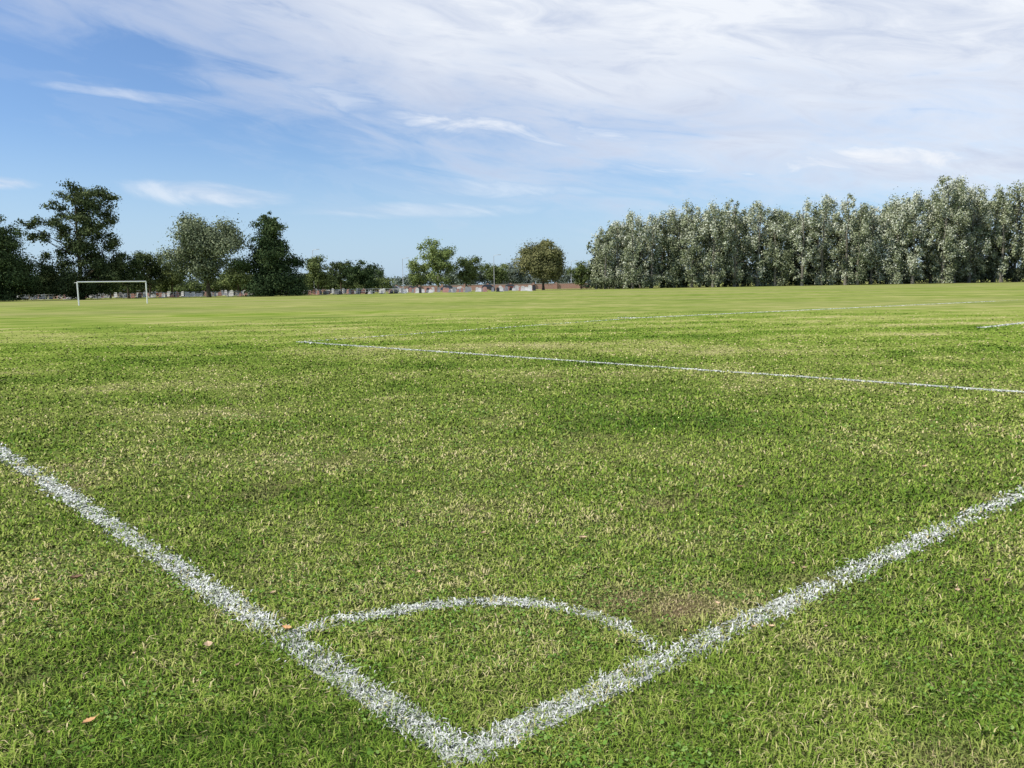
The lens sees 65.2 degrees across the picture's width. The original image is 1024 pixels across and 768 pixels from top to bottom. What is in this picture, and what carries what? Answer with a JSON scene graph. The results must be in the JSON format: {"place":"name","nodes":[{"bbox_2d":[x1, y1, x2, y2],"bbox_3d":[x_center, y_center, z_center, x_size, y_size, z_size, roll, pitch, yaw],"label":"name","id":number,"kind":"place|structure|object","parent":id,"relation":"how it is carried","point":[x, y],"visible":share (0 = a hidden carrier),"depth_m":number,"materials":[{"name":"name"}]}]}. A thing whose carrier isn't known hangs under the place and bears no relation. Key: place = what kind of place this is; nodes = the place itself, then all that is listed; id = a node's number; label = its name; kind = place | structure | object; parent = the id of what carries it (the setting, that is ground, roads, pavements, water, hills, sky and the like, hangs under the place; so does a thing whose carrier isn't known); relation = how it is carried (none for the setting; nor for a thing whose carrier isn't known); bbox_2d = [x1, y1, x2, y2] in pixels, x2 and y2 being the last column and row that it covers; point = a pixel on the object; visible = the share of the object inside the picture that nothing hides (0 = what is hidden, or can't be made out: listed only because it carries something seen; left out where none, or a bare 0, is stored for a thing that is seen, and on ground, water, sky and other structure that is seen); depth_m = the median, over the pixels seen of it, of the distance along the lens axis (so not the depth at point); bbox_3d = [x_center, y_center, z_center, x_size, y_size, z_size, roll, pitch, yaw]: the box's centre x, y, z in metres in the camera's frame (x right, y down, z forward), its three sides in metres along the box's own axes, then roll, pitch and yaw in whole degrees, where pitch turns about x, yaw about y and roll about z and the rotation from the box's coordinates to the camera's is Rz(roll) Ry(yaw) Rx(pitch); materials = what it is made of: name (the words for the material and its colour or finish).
{"place":"outdoors","nodes":[
{"label":"outdoors","id":0,"kind":"place"},
{"bbox_2d":[48,282,589,297],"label":"brick wall","id":1,"kind":"structure","parent":0,"point":[556,285],"depth_m":210.29,"materials":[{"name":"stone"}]},
{"bbox_2d":[478,284,492,289],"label":"parked car","id":2,"kind":"object","parent":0,"point":[488,286],"visible":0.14,"depth_m":202.40,"materials":[{"name":"paint"}]},
{"bbox_2d":[0,279,1023,767],"bbox_3d":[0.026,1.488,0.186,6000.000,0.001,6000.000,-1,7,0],"label":"grass field","id":3,"kind":"structure","parent":0,"point":[38,317],"depth_m":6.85,"materials":[{"name":"green plant"}]},
{"bbox_2d":[0,214,48,300],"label":"cypress tree","id":4,"kind":"object","parent":3,"relation":"on","point":[15,267],"visible":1,"depth_m":138.64,"materials":[{"name":"green plant"}]},
{"bbox_2d":[24,271,59,298],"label":"hedgerow tree","id":5,"kind":"object","parent":3,"relation":"on","point":[43,292],"visible":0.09,"depth_m":161.51,"materials":[{"name":"green plant"}]},
{"bbox_2d":[14,179,135,299],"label":"tall oak tree","id":6,"kind":"object","parent":3,"relation":"on","point":[90,229],"visible":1,"depth_m":145.82,"materials":[{"name":"green plant"}]},
{"bbox_2d":[69,574,82,578],"bbox_3d":[-2.271,0.998,4.151,0.086,0.023,0.048,-1,7,0],"label":"fallen leaf","id":7,"kind":"object","parent":3,"relation":"on","point":[76,576],"visible":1,"depth_m":4.16,"materials":[{"name":"brown plant"}]},
{"bbox_2d":[82,716,95,722],"bbox_3d":[-1.465,1.162,2.778,0.032,0.011,0.058,1,7,16],"label":"fallen leaf","id":8,"kind":"object","parent":3,"relation":"on","point":[89,719],"visible":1,"depth_m":2.78,"materials":[{"name":"plant"}]},
{"bbox_2d":[75,281,147,305],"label":"football goal","id":9,"kind":"object","parent":3,"relation":"on","point":[77,282],"visible":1,"depth_m":87.42,"materials":[{"name":"white paint"}]},
{"bbox_2d":[103,263,125,297],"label":"hedgerow tree","id":10,"kind":"object","parent":3,"relation":"on","point":[118,282],"visible":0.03,"depth_m":168.13,"materials":[{"name":"green plant"}]},
{"bbox_2d":[109,250,147,297],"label":"hedgerow tree","id":11,"kind":"object","parent":3,"relation":"on","point":[137,275],"visible":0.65,"depth_m":155.42,"materials":[{"name":"green plant"}]},
{"bbox_2d":[129,250,174,296],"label":"hedgerow tree","id":12,"kind":"object","parent":3,"relation":"on","point":[154,274],"visible":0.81,"depth_m":162.49,"materials":[{"name":"green plant"}]},
{"bbox_2d":[152,257,188,294],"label":"hedgerow tree","id":13,"kind":"object","parent":3,"relation":"on","point":[174,280],"visible":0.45,"depth_m":169.58,"materials":[{"name":"green plant"}]},
{"bbox_2d":[150,208,252,296],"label":"willow tree","id":14,"kind":"object","parent":3,"relation":"on","point":[201,251],"visible":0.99,"depth_m":145.03,"materials":[{"name":"green plant"}]},
{"bbox_2d":[204,640,212,645],"bbox_3d":[-1.271,1.087,3.342,0.041,0.014,0.066,-1,7,0],"label":"fallen leaf","id":15,"kind":"object","parent":3,"relation":"on","point":[208,643],"visible":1,"depth_m":3.36,"materials":[{"name":"beige plant"}]},
{"bbox_2d":[20,288,399,299],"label":"railing fence","id":16,"kind":"object","parent":3,"relation":"on","point":[219,291],"visible":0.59,"depth_m":152.84,"materials":[{"name":"metal"}]},
{"bbox_2d":[29,273,395,298],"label":"hedge","id":17,"kind":"object","parent":3,"relation":"on","point":[198,288],"visible":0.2,"depth_m":194.49,"materials":[{"name":"green plant"}]},
{"bbox_2d":[218,259,252,294],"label":"hedgerow tree","id":18,"kind":"object","parent":3,"relation":"on","point":[228,280],"visible":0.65,"depth_m":171.07,"materials":[{"name":"green plant"}]},
{"bbox_2d":[225,211,312,295],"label":"cypress tree","id":19,"kind":"object","parent":3,"relation":"on","point":[272,266],"visible":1,"depth_m":145.51,"materials":[{"name":"green plant"}]},
{"bbox_2d":[17,285,535,299],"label":"cemetery headstones","id":20,"kind":"object","parent":3,"relation":"on","point":[430,290],"visible":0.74,"depth_m":166.89,"materials":[{"name":"stone"}]},
{"bbox_2d":[303,254,332,290],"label":"hedgerow tree","id":21,"kind":"object","parent":3,"relation":"on","point":[317,275],"visible":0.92,"depth_m":165.53,"materials":[{"name":"green plant"}]},
{"bbox_2d":[324,259,354,293],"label":"hedgerow tree","id":22,"kind":"object","parent":3,"relation":"on","point":[336,268],"visible":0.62,"depth_m":161.62,"materials":[{"name":"green plant"}]},
{"bbox_2d":[338,260,384,293],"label":"holly tree","id":23,"kind":"object","parent":3,"relation":"on","point":[363,276],"visible":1,"depth_m":155.06,"materials":[{"name":"green plant"}]},
{"bbox_2d":[406,257,430,286],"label":"birch tree","id":24,"kind":"object","parent":3,"relation":"on","point":[416,278],"visible":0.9,"depth_m":187.42,"materials":[{"name":"green plant"}]},
{"bbox_2d":[416,236,458,291],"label":"birch tree","id":25,"kind":"object","parent":3,"relation":"on","point":[440,257],"visible":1,"depth_m":182.10,"materials":[{"name":"green plant"}]},
{"bbox_2d":[451,255,484,286],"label":"birch tree","id":26,"kind":"object","parent":3,"relation":"on","point":[470,270],"visible":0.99,"depth_m":186.84,"materials":[{"name":"green plant"}]},
{"bbox_2d":[479,263,508,283],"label":"oak tree","id":27,"kind":"object","parent":3,"relation":"on","point":[498,274],"visible":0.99,"depth_m":211.55,"materials":[{"name":"green plant"}]},
{"bbox_2d":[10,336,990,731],"bbox_3d":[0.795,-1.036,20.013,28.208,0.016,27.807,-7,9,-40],"label":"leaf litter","id":28,"kind":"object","parent":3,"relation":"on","point":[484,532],"visible":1,"depth_m":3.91,"materials":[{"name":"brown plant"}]},
{"bbox_2d":[0,401,1023,767],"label":"clover","id":29,"kind":"object","parent":3,"relation":"on","point":[472,657],"visible":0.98,"depth_m":3.89,"materials":[{"name":"green plant"}]},
{"bbox_2d":[0,300,1023,767],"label":"pitch markings","id":30,"kind":"object","parent":3,"relation":"on","point":[56,490],"visible":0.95,"depth_m":3.65,"materials":[{"name":"paint"}]},
{"bbox_2d":[282,624,290,629],"bbox_3d":[-0.976,1.060,3.486,0.060,0.021,0.038,-1,7,0],"label":"fallen leaf","id":31,"kind":"object","parent":30,"relation":"on","point":[288,627],"visible":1,"depth_m":3.50,"materials":[{"name":"plant"}]},
{"bbox_2d":[502,261,527,283],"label":"oak tree","id":32,"kind":"object","parent":3,"relation":"on","point":[514,276],"visible":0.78,"depth_m":221.51,"materials":[{"name":"green plant"}]},
{"bbox_2d":[58,262,987,288],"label":"distant tree line","id":33,"kind":"object","parent":3,"relation":"on","point":[404,280],"visible":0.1,"depth_m":254.86,"materials":[{"name":"green plant"}]},
{"bbox_2d":[508,237,566,289],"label":"oak tree","id":34,"kind":"object","parent":3,"relation":"on","point":[543,260],"visible":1,"depth_m":174.66,"materials":[{"name":"green plant"}]},
{"bbox_2d":[566,260,591,288],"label":"oak tree","id":35,"kind":"object","parent":3,"relation":"on","point":[581,270],"visible":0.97,"depth_m":192.12,"materials":[{"name":"green plant"}]},
{"bbox_2d":[580,175,1023,288],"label":"poplar tree row","id":36,"kind":"object","parent":3,"relation":"on","point":[881,252],"visible":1,"depth_m":174.34,"materials":[{"name":"green plant"}]},
{"bbox_2d":[0,0,1023,285],"label":"sky","id":37,"kind":"structure","parent":0,"point":[372,130],"materials":[{"name":"blue"}]}
]}

